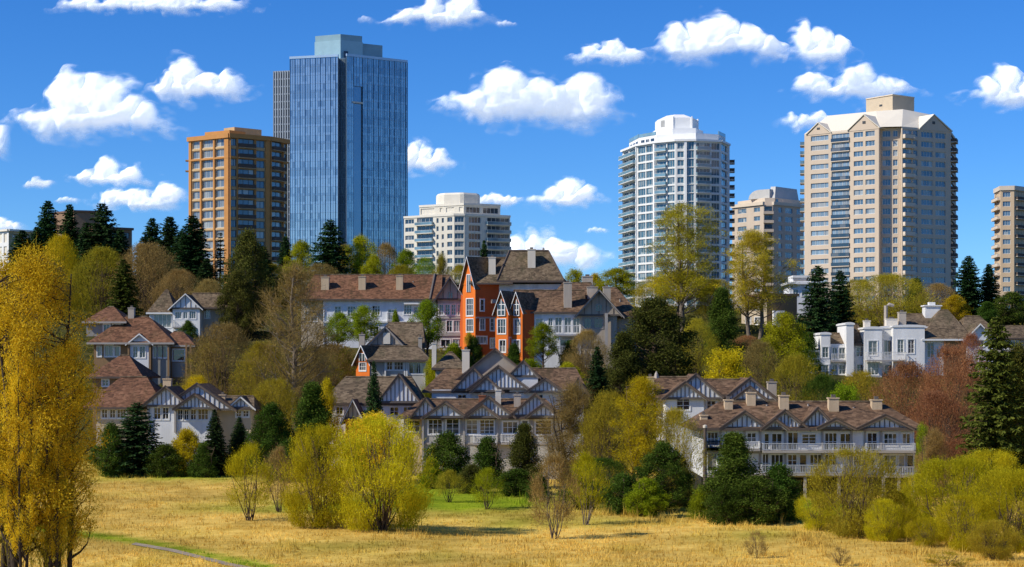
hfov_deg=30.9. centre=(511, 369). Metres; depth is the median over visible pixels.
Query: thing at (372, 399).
spruce
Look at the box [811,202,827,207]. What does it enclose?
window
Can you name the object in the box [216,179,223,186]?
window
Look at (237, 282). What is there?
evergreen tree
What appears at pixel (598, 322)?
window
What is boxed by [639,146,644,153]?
window
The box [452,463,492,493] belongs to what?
evergreen bush
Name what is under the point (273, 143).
window
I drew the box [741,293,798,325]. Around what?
brick house
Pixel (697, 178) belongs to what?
window
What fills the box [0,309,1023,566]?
meadow
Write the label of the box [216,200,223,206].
window
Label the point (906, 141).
window
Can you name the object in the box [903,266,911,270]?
window
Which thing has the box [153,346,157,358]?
window
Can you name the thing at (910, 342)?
window
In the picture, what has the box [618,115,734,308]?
apartment tower
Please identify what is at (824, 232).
window
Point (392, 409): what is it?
window
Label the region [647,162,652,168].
window
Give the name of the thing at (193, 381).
thicket
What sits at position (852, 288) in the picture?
round tree
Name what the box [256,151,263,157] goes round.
window
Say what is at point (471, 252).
window
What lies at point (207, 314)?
window
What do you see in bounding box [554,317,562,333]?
window
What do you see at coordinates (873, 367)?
window
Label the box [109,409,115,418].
window
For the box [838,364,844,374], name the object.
window
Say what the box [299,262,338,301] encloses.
thicket
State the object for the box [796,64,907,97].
cloud
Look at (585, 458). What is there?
shrub
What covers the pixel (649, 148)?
window
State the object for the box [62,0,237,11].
cloud
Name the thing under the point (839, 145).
window
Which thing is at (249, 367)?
thicket
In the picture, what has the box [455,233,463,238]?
window
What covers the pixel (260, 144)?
window
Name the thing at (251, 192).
window
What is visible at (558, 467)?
shrub
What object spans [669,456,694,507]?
bush
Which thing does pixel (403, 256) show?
tree
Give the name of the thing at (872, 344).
window
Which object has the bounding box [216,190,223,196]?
window
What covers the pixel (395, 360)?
house
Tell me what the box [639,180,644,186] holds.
window
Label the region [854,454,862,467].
window
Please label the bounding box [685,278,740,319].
thicket
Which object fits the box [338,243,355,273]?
thicket
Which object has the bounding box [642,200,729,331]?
airy tree
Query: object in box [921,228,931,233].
window
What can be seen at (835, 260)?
window
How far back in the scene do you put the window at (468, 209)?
644.81 m
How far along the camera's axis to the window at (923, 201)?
536.79 m
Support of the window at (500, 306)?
in the gabled house at (567, 310)
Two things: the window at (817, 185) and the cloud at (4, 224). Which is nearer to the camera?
the window at (817, 185)
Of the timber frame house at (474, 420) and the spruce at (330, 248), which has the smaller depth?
the timber frame house at (474, 420)
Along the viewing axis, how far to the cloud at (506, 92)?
4056.56 m
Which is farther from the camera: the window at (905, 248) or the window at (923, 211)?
the window at (923, 211)
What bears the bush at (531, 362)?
on the meadow
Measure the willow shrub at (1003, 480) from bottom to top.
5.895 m
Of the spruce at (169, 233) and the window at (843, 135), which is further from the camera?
the window at (843, 135)
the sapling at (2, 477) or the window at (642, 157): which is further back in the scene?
the window at (642, 157)
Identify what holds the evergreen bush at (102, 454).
on the meadow
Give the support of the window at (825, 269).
in the apartment tower at (880, 189)
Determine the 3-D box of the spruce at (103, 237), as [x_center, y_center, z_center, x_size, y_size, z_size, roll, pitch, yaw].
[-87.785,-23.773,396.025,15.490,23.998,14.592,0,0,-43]
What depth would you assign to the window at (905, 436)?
178.01 m
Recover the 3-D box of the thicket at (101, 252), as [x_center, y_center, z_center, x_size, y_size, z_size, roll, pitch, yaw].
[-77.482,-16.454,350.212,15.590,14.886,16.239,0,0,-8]
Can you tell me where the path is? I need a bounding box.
[132,542,248,566]
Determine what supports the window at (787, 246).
in the apartment tower at (772, 210)
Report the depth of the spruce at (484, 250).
329.80 m
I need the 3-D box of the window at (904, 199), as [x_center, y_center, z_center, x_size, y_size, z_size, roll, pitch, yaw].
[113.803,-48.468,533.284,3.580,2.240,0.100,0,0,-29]
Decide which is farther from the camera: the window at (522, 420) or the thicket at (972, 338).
the thicket at (972, 338)
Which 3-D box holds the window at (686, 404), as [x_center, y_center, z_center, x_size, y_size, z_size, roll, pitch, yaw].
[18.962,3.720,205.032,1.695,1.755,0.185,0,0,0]
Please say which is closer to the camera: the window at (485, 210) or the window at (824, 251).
the window at (824, 251)
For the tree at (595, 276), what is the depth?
374.58 m
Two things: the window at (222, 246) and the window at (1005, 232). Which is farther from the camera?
the window at (1005, 232)
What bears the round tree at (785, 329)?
on the meadow
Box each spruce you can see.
[3,230,47,310]
[30,227,51,304]
[33,201,62,303]
[54,204,79,304]
[67,222,104,309]
[71,203,120,308]
[97,229,136,306]
[103,402,164,476]
[132,236,156,307]
[134,218,161,288]
[148,216,178,309]
[162,215,219,295]
[163,230,183,280]
[191,259,220,292]
[203,409,231,475]
[213,232,226,288]
[226,417,255,474]
[253,250,280,307]
[274,236,299,309]
[306,219,354,278]
[360,361,385,475]
[480,240,487,256]
[951,255,985,317]
[978,264,1002,320]
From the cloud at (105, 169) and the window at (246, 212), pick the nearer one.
the window at (246, 212)
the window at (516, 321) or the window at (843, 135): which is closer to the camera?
the window at (516, 321)
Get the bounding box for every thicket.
[8,255,77,317]
[43,231,85,316]
[62,244,138,316]
[103,241,184,315]
[144,268,208,314]
[177,318,263,399]
[182,373,209,389]
[192,276,227,296]
[224,338,297,423]
[251,377,301,450]
[254,263,291,308]
[297,343,356,388]
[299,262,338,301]
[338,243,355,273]
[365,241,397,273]
[385,262,413,273]
[411,256,435,273]
[450,264,463,284]
[555,456,641,503]
[557,329,610,384]
[570,386,637,486]
[629,276,676,313]
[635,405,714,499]
[676,317,721,375]
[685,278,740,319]
[731,335,759,347]
[738,339,789,397]
[762,351,828,400]
[798,373,844,400]
[841,369,886,401]
[862,357,959,459]
[897,388,975,484]
[909,338,983,478]
[916,283,960,316]
[951,330,991,404]
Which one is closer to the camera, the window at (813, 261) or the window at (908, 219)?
the window at (908, 219)
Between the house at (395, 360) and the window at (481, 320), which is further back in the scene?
the window at (481, 320)
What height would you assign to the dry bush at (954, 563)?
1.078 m
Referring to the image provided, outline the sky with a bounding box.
[0,0,1023,305]
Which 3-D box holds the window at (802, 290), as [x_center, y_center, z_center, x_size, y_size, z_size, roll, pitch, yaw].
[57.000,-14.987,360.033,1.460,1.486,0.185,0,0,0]
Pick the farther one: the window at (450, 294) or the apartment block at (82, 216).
the apartment block at (82, 216)
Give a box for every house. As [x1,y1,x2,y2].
[82,306,201,384]
[83,355,261,461]
[146,289,232,339]
[297,273,462,349]
[329,373,424,466]
[352,345,429,395]
[358,322,427,351]
[396,387,562,478]
[422,347,587,456]
[431,340,461,376]
[457,247,565,355]
[492,274,636,367]
[644,371,777,468]
[684,389,924,495]
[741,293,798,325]
[781,275,816,316]
[807,302,992,376]
[997,325,1023,351]
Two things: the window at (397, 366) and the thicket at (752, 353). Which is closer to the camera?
the thicket at (752, 353)
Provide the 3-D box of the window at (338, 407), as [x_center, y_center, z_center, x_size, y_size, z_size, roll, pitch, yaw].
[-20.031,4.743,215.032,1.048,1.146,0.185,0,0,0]
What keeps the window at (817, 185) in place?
in the apartment tower at (880, 189)
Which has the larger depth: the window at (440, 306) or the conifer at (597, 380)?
the window at (440, 306)
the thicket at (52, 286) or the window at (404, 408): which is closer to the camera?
the window at (404, 408)
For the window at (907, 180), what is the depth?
533.39 m
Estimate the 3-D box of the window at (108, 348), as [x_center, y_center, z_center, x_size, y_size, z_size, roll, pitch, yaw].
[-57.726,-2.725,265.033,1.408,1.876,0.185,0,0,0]
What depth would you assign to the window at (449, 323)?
299.13 m
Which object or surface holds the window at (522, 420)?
in the timber frame house at (474, 420)
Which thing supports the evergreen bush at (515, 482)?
on the meadow
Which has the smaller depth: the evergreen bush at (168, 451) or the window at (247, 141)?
the evergreen bush at (168, 451)
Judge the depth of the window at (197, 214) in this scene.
512.58 m
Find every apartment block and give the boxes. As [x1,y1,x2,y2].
[0,229,32,277]
[54,210,133,254]
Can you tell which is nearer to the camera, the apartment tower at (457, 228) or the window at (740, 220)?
the apartment tower at (457, 228)
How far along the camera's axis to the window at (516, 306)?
279.78 m
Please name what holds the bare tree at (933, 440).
on the meadow
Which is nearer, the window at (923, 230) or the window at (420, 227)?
the window at (923, 230)
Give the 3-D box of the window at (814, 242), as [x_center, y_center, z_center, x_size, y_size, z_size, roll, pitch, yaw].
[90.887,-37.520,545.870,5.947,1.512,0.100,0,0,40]
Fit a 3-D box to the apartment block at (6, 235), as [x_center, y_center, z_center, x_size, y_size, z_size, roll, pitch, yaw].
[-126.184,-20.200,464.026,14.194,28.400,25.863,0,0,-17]
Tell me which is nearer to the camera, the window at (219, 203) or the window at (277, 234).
the window at (219, 203)
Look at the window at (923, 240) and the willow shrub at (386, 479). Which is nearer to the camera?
the willow shrub at (386, 479)
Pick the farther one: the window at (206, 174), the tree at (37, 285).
the window at (206, 174)
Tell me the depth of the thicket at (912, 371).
204.26 m
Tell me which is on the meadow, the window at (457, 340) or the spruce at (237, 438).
the spruce at (237, 438)
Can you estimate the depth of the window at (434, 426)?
205.14 m
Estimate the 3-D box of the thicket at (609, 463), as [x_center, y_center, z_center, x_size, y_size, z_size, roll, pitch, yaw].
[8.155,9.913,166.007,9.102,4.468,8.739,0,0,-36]
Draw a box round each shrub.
[217,439,280,520]
[257,443,298,511]
[272,422,363,527]
[322,412,442,531]
[431,469,468,501]
[468,466,507,508]
[523,450,585,538]
[564,448,614,524]
[793,490,838,530]
[800,445,912,538]
[861,498,903,541]
[870,490,921,538]
[896,473,937,530]
[897,454,1017,541]
[903,516,951,546]
[933,493,999,551]
[950,446,1023,520]
[961,465,1023,552]
[964,518,1023,560]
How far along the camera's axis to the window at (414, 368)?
255.24 m
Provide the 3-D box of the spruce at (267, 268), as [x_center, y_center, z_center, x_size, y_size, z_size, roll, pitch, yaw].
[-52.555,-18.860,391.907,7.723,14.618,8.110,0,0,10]
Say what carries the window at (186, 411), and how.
in the timber frame house at (126, 380)
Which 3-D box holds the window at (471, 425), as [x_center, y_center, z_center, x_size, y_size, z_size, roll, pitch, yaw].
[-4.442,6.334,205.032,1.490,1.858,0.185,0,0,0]
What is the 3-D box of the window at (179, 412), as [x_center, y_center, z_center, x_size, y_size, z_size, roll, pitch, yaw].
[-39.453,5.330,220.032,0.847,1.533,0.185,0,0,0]
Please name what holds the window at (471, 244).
in the apartment tower at (457, 228)
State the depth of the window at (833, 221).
541.53 m
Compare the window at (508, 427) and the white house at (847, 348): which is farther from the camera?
the white house at (847, 348)
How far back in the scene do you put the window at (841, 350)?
281.35 m
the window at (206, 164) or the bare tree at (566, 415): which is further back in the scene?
the window at (206, 164)
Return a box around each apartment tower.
[185,127,289,308]
[403,192,511,284]
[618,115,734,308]
[731,187,803,308]
[800,94,957,309]
[991,186,1023,306]
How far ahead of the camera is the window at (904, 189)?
533.39 m
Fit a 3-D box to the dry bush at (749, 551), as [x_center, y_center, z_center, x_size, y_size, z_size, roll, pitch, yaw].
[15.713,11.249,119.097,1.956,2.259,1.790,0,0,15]
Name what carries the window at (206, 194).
in the apartment tower at (237, 180)
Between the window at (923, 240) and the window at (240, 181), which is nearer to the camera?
the window at (240, 181)
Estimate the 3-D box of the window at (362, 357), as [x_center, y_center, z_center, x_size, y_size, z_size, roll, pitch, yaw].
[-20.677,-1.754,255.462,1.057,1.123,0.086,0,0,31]
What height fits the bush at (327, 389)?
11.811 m
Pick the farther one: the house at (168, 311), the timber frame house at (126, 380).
the house at (168, 311)
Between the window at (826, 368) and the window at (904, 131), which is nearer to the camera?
the window at (826, 368)
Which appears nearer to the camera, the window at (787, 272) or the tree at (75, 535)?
the tree at (75, 535)
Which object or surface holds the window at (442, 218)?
in the apartment tower at (457, 228)
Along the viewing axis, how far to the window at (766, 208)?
745.44 m
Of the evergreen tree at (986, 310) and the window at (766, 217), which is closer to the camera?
the evergreen tree at (986, 310)
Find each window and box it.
[96,346,101,356]
[101,379,109,386]
[101,409,107,418]
[103,323,110,330]
[104,344,113,356]
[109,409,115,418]
[114,346,120,356]
[116,409,126,418]
[132,346,138,358]
[139,346,145,358]
[153,314,171,327]
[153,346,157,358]
[153,407,161,420]
[156,346,162,358]
[161,407,169,420]
[163,346,166,358]
[172,349,184,361]
[174,311,181,319]
[176,409,183,420]
[182,311,187,319]
[183,409,189,420]
[189,310,196,319]
[190,409,196,420]
[193,141,199,148]
[193,151,199,158]
[193,161,199,168]
[193,171,199,178]
[193,181,199,188]
[193,192,199,198]
[193,202,199,208]
[193,212,199,218]
[197,409,208,420]
[203,140,212,147]
[203,150,212,157]
[203,160,212,167]
[203,170,212,177]
[203,180,212,187]
[203,191,212,197]
[203,201,212,207]
[203,211,212,217]
[203,221,212,227]
[203,231,212,237]
[203,241,212,248]
[204,310,210,318]
[216,139,223,146]
[216,149,223,156]
[216,159,223,166]
[216,169,223,176]
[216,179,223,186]
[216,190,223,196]
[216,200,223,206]
[216,210,223,217]
[216,220,223,227]
[216,230,223,237]
[216,240,223,247]
[235,410,241,417]
[238,139,253,147]
[238,149,253,153]
[238,159,253,167]
[238,169,253,177]
[238,179,253,187]
[238,189,253,197]
[238,199,253,208]
[238,210,253,218]
[238,220,253,228]
[242,410,249,417]
[256,140,263,147]
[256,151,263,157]
[256,161,263,167]
[256,171,263,177]
[256,181,263,187]
[272,142,280,150]
[272,152,280,160]
[272,162,280,170]
[272,172,280,180]
[272,182,280,190]
[272,192,280,200]
[272,202,280,210]
[272,212,280,220]
[272,222,280,230]
[272,232,280,240]
[272,242,280,246]
[272,252,280,256]
[334,306,341,313]
[335,406,343,415]
[347,306,355,315]
[359,353,365,360]
[359,362,366,371]
[369,326,379,337]
[371,305,380,315]
[386,362,392,370]
[387,309,395,320]
[389,406,399,416]
[393,362,403,370]
[402,406,411,412]
[403,304,412,314]
[406,219,413,223]
[406,227,413,231]
[406,235,413,239]
[406,244,413,247]
[407,419,419,432]
[408,362,423,374]
[413,306,418,313]
[417,218,432,221]
[417,226,432,229]
[417,234,432,238]
[417,242,432,246]
[417,250,432,254]
[427,419,442,434]
[437,218,443,270]
[438,304,443,315]
[440,339,450,346]
[444,304,449,315]
[445,419,459,434]
[446,320,452,332]
[448,292,452,298]
[450,304,455,315]
[452,338,459,346]
[453,320,459,332]
[455,217,463,221]
[455,225,463,229]
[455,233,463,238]
[455,241,463,246]
[455,250,463,254]
[455,258,463,262]
[457,304,459,315]
[457,393,466,397]
[465,419,478,434]
[466,207,479,212]
[466,274,470,291]
[466,298,473,316]
[466,318,473,332]
[469,217,479,222]
[469,225,479,230]
[469,233,479,239]
[469,242,479,247]
[469,250,479,255]
[476,336,487,343]
[479,318,484,330]
[479,419,494,434]
[480,299,484,311]
[483,208,497,213]
[487,217,508,221]
[487,226,508,229]
[487,234,508,237]
[487,242,508,246]
[488,250,507,254]
[490,318,494,330]
[490,338,494,348]
[497,299,504,315]
[497,318,505,334]
[499,339,505,352]
[502,421,518,434]
[512,339,519,349]
[513,299,518,315]
[513,318,519,334]
[521,419,528,423]
[534,419,552,435]
[535,318,543,330]
[548,317,553,325]
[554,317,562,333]
[560,339,578,353]
[564,317,571,333]
[572,317,579,333]
[583,317,591,328]
[593,317,603,328]
[595,304,601,310]
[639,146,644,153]
[639,155,644,161]
[639,163,644,170]
[639,172,644,178]
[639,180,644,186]
[647,145,652,152]
[647,154,652,160]
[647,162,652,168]
[647,171,652,177]
[647,179,652,185]
[676,400,690,410]
[696,143,709,146]
[696,151,709,154]
[696,160,709,163]
[696,168,709,171]
[696,177,709,180]
[696,185,709,188]
[696,194,709,197]
[696,203,709,206]
[706,400,716,408]
[707,431,718,446]
[707,454,717,472]
[721,144,725,151]
[721,153,725,160]
[721,161,725,168]
[721,170,725,177]
[721,178,725,185]
[721,187,725,194]
[721,195,725,202]
[721,204,725,211]
[721,212,725,219]
[721,221,725,228]
[721,238,725,244]
[721,255,725,261]
[721,264,725,270]
[721,272,725,278]
[738,209,745,213]
[738,218,745,222]
[746,431,757,443]
[754,317,759,324]
[761,454,769,471]
[763,432,770,448]
[764,206,771,210]
[764,215,771,219]
[764,224,771,228]
[770,432,783,448]
[770,454,783,464]
[785,208,791,213]
[785,217,791,222]
[785,225,791,230]
[785,234,791,239]
[785,243,791,248]
[785,252,791,257]
[785,270,791,275]
[786,431,799,448]
[786,454,797,471]
[793,289,798,296]
[798,454,807,471]
[801,289,808,296]
[801,433,817,445]
[809,454,820,471]
[811,135,827,140]
[811,144,827,150]
[811,154,827,159]
[811,164,827,169]
[811,173,827,178]
[811,183,827,188]
[811,192,827,197]
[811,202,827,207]
[811,211,827,216]
[811,221,827,226]
[811,230,827,235]
[811,240,827,245]
[811,249,827,254]
[811,259,827,264]
[811,268,827,272]
[821,346,828,358]
[821,364,828,374]
[823,431,838,448]
[823,454,837,466]
[831,347,837,359]
[831,364,837,374]
[832,133,848,138]
[832,143,848,147]
[832,152,848,157]
[832,162,848,166]
[832,171,848,176]
[832,181,848,185]
[832,191,848,195]
[832,200,848,204]
[832,210,848,214]
[832,219,848,224]
[832,229,848,233]
[832,239,848,243]
[832,248,848,252]
[832,258,848,262]
[832,267,848,271]
[838,347,844,359]
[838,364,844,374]
[839,432,849,448]
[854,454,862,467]
[855,346,862,356]
[856,363,862,372]
[866,431,878,448]
[867,362,878,375]
[868,340,877,355]
[883,339,890,355]
[883,432,897,446]
[883,454,897,473]
[884,364,890,375]
[897,339,904,353]
[898,454,905,473]
[901,432,911,446]
[903,129,911,137]
[903,139,911,143]
[903,149,911,153]
[903,159,911,166]
[903,168,911,176]
[903,178,911,182]
[903,188,911,192]
[903,198,911,201]
[903,207,911,211]
[903,217,911,221]
[903,227,911,231]
[903,236,911,240]
[903,246,911,250]
[903,256,911,260]
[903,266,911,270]
[906,454,914,473]
[907,339,914,353]
[921,132,931,137]
[921,141,931,147]
[921,151,931,156]
[921,161,931,166]
[921,170,931,175]
[921,180,931,185]
[921,190,931,195]
[921,199,931,204]
[921,209,931,214]
[921,219,931,224]
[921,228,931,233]
[921,238,931,243]
[926,342,934,358]
[1003,192,1009,196]
[1003,201,1009,206]
[1003,211,1009,215]
[1003,220,1009,224]
[1003,230,1009,234]
[1003,239,1009,243]
[1003,249,1009,253]
[1003,258,1009,262]
[1003,267,1009,272]
[1003,277,1009,281]
[1003,286,1009,291]
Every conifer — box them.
[103,259,146,315]
[584,346,614,443]
[793,265,841,340]
[826,270,860,332]
[952,316,1023,497]
[1006,341,1023,493]
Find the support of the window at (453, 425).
in the timber frame house at (474, 420)
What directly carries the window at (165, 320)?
in the house at (168, 311)
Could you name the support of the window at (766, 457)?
in the timber frame house at (796, 436)
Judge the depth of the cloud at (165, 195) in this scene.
4209.24 m
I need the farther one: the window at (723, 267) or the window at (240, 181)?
the window at (723, 267)
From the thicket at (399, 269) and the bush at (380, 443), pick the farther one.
the thicket at (399, 269)
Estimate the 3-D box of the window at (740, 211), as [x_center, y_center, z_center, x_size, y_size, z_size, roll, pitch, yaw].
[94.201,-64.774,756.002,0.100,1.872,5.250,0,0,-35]
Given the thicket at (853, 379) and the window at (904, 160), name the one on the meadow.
the thicket at (853, 379)
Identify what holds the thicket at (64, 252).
on the meadow
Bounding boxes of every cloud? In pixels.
[0,125,3,149]
[0,217,19,228]
[18,70,158,134]
[25,177,50,186]
[58,197,74,199]
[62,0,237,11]
[77,157,139,184]
[101,183,181,208]
[153,58,241,96]
[389,0,483,23]
[408,141,452,169]
[443,68,612,121]
[480,194,517,204]
[510,231,598,268]
[529,178,593,204]
[582,40,642,61]
[662,15,786,57]
[789,111,826,126]
[794,21,849,60]
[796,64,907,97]
[979,66,1023,104]
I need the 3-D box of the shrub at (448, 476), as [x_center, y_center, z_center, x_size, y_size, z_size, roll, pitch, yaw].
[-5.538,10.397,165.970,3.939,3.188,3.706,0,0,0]
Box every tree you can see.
[0,234,120,566]
[0,248,44,566]
[0,313,46,566]
[33,359,74,566]
[35,324,105,566]
[180,342,229,390]
[212,269,261,338]
[216,225,277,335]
[242,401,295,475]
[243,256,350,433]
[280,238,313,307]
[283,379,341,469]
[324,311,354,362]
[340,303,383,343]
[341,233,378,273]
[358,253,383,273]
[389,247,418,273]
[407,295,446,354]
[431,249,451,273]
[498,422,552,482]
[524,321,559,366]
[529,374,607,489]
[564,267,583,281]
[591,271,602,287]
[593,266,638,297]
[603,331,641,398]
[605,374,681,478]
[607,293,702,384]
[632,440,695,511]
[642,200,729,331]
[642,270,722,313]
[692,287,747,364]
[692,431,764,519]
[712,223,804,338]
[757,309,817,387]
[798,332,824,372]
[831,277,888,323]
[847,272,946,326]
[900,278,930,312]
[910,427,953,500]
[976,301,1003,324]
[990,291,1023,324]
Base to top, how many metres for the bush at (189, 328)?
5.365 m
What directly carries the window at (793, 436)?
in the timber frame house at (796, 436)
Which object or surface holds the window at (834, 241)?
in the apartment tower at (880, 189)
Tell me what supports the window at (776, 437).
in the timber frame house at (796, 436)
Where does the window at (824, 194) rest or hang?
in the apartment tower at (880, 189)
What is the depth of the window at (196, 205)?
512.83 m
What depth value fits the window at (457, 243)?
640.26 m
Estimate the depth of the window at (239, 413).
222.51 m
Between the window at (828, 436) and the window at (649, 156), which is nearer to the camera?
the window at (828, 436)
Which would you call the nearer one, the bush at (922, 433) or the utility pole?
the bush at (922, 433)
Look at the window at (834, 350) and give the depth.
281.22 m
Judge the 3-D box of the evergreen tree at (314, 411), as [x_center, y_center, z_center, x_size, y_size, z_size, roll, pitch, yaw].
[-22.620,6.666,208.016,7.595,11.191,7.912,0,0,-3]
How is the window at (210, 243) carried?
in the apartment tower at (237, 180)
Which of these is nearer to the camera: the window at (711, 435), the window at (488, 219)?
the window at (711, 435)
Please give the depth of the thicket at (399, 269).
379.35 m
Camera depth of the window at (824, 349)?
280.60 m
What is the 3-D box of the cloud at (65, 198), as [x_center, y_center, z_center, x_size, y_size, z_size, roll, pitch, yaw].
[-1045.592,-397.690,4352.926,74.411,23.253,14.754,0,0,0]
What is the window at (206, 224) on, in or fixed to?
in the apartment tower at (237, 180)
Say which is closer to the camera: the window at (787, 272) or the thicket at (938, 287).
the thicket at (938, 287)
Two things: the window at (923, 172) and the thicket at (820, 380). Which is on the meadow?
the thicket at (820, 380)
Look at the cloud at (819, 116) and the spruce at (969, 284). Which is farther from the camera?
the cloud at (819, 116)
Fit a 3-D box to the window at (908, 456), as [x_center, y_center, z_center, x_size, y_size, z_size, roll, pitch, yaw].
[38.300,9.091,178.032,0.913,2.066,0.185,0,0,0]
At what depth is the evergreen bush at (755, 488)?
144.10 m
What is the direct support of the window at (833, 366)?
in the white house at (847, 348)
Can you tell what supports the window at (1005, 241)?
in the apartment tower at (1007, 219)
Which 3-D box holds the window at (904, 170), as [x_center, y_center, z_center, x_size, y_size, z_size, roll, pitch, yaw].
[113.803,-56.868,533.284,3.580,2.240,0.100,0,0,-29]
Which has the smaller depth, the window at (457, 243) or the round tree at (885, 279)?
the round tree at (885, 279)
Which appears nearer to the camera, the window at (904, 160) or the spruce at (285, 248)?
the spruce at (285, 248)
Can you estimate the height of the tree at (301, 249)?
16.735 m
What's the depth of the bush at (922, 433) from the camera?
169.80 m
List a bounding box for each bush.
[87,421,132,477]
[142,442,186,477]
[169,426,200,476]
[177,320,199,340]
[185,440,217,477]
[266,437,313,481]
[320,376,343,454]
[327,348,355,383]
[335,407,405,479]
[392,308,399,321]
[417,457,445,488]
[420,356,437,397]
[420,429,472,485]
[441,341,471,366]
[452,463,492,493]
[461,435,507,487]
[463,331,473,354]
[467,336,483,365]
[488,468,546,496]
[505,342,521,364]
[524,472,553,502]
[525,358,542,366]
[553,472,604,508]
[558,339,587,377]
[560,361,587,387]
[598,471,639,514]
[622,476,671,516]
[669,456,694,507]
[686,486,710,518]
[700,484,747,525]
[701,343,753,377]
[725,474,793,525]
[741,530,770,557]
[760,461,807,523]
[825,378,862,400]
[826,545,851,565]
[913,421,930,472]
[921,550,978,565]
[940,294,972,320]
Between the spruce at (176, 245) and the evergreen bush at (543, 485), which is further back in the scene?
the spruce at (176, 245)
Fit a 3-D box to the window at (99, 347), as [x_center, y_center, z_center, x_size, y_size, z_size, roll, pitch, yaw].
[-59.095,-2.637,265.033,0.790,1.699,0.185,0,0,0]
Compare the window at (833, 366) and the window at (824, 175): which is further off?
the window at (824, 175)
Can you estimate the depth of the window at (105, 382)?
238.02 m
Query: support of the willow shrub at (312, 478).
on the meadow
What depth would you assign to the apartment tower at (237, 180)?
509.94 m
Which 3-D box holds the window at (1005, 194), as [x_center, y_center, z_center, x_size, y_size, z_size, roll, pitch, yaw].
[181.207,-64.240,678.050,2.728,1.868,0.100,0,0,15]
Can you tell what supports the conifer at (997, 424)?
on the meadow
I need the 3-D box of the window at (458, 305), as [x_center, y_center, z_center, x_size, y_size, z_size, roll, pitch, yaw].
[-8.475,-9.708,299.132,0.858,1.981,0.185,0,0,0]
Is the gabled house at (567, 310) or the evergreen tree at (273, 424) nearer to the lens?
the evergreen tree at (273, 424)
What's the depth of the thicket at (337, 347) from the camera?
260.45 m
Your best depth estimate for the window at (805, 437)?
178.05 m
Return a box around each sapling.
[0,442,44,566]
[21,416,81,566]
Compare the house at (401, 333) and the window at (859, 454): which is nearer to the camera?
the window at (859, 454)
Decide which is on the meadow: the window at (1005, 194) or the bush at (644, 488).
the bush at (644, 488)
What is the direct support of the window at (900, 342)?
in the white house at (847, 348)
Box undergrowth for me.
[1,304,1023,468]
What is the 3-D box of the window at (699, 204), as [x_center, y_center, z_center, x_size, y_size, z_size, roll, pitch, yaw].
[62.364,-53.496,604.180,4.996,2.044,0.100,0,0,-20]
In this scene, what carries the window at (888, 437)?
in the timber frame house at (796, 436)
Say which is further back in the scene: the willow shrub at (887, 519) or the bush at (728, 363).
the bush at (728, 363)
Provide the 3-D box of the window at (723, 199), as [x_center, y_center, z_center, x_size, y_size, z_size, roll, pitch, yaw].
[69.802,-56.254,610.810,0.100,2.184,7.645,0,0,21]
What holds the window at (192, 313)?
in the house at (168, 311)
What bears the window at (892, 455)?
in the timber frame house at (796, 436)
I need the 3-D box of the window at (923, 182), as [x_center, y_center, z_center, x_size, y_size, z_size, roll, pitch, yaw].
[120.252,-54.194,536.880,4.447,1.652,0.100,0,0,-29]
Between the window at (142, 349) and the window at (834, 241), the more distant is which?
the window at (834, 241)
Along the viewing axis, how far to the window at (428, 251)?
647.17 m
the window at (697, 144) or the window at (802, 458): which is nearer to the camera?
the window at (802, 458)
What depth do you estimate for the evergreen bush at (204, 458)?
204.47 m
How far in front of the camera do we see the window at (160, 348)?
264.82 m
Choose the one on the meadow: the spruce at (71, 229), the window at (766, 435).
the spruce at (71, 229)
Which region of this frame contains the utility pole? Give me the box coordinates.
[703,425,706,484]
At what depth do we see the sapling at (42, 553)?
96.45 m
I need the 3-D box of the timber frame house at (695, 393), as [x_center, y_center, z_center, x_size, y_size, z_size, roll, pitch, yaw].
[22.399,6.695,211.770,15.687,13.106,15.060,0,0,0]
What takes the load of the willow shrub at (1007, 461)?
on the meadow
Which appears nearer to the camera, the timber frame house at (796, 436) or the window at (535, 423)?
the timber frame house at (796, 436)
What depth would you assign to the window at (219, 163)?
507.48 m
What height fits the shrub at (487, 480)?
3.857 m
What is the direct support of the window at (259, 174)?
in the apartment tower at (237, 180)
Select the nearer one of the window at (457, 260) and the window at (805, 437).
the window at (805, 437)
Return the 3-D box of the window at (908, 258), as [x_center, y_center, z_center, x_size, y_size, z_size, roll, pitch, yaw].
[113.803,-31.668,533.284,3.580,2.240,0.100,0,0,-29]
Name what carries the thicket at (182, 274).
on the meadow
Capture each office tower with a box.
[273,70,289,265]
[289,34,407,300]
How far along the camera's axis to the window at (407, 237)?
650.82 m
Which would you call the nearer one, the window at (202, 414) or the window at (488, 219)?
the window at (202, 414)
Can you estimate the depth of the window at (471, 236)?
642.14 m
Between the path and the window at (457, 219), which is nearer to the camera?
the path
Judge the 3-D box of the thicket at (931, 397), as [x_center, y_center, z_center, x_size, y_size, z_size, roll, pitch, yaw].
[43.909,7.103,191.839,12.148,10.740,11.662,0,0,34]
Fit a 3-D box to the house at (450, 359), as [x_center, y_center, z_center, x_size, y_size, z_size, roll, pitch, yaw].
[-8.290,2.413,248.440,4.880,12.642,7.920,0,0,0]
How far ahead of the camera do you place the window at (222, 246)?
507.60 m
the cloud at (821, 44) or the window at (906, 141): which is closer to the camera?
the window at (906, 141)
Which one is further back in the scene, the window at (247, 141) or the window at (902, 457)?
the window at (247, 141)
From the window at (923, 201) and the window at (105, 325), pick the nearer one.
the window at (105, 325)
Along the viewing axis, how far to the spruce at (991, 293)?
351.36 m
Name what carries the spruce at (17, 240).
on the meadow
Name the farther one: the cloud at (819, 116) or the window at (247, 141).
the cloud at (819, 116)
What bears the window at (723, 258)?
in the apartment tower at (674, 159)
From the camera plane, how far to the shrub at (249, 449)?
144.63 m
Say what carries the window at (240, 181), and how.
in the apartment tower at (237, 180)
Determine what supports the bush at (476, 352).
on the meadow

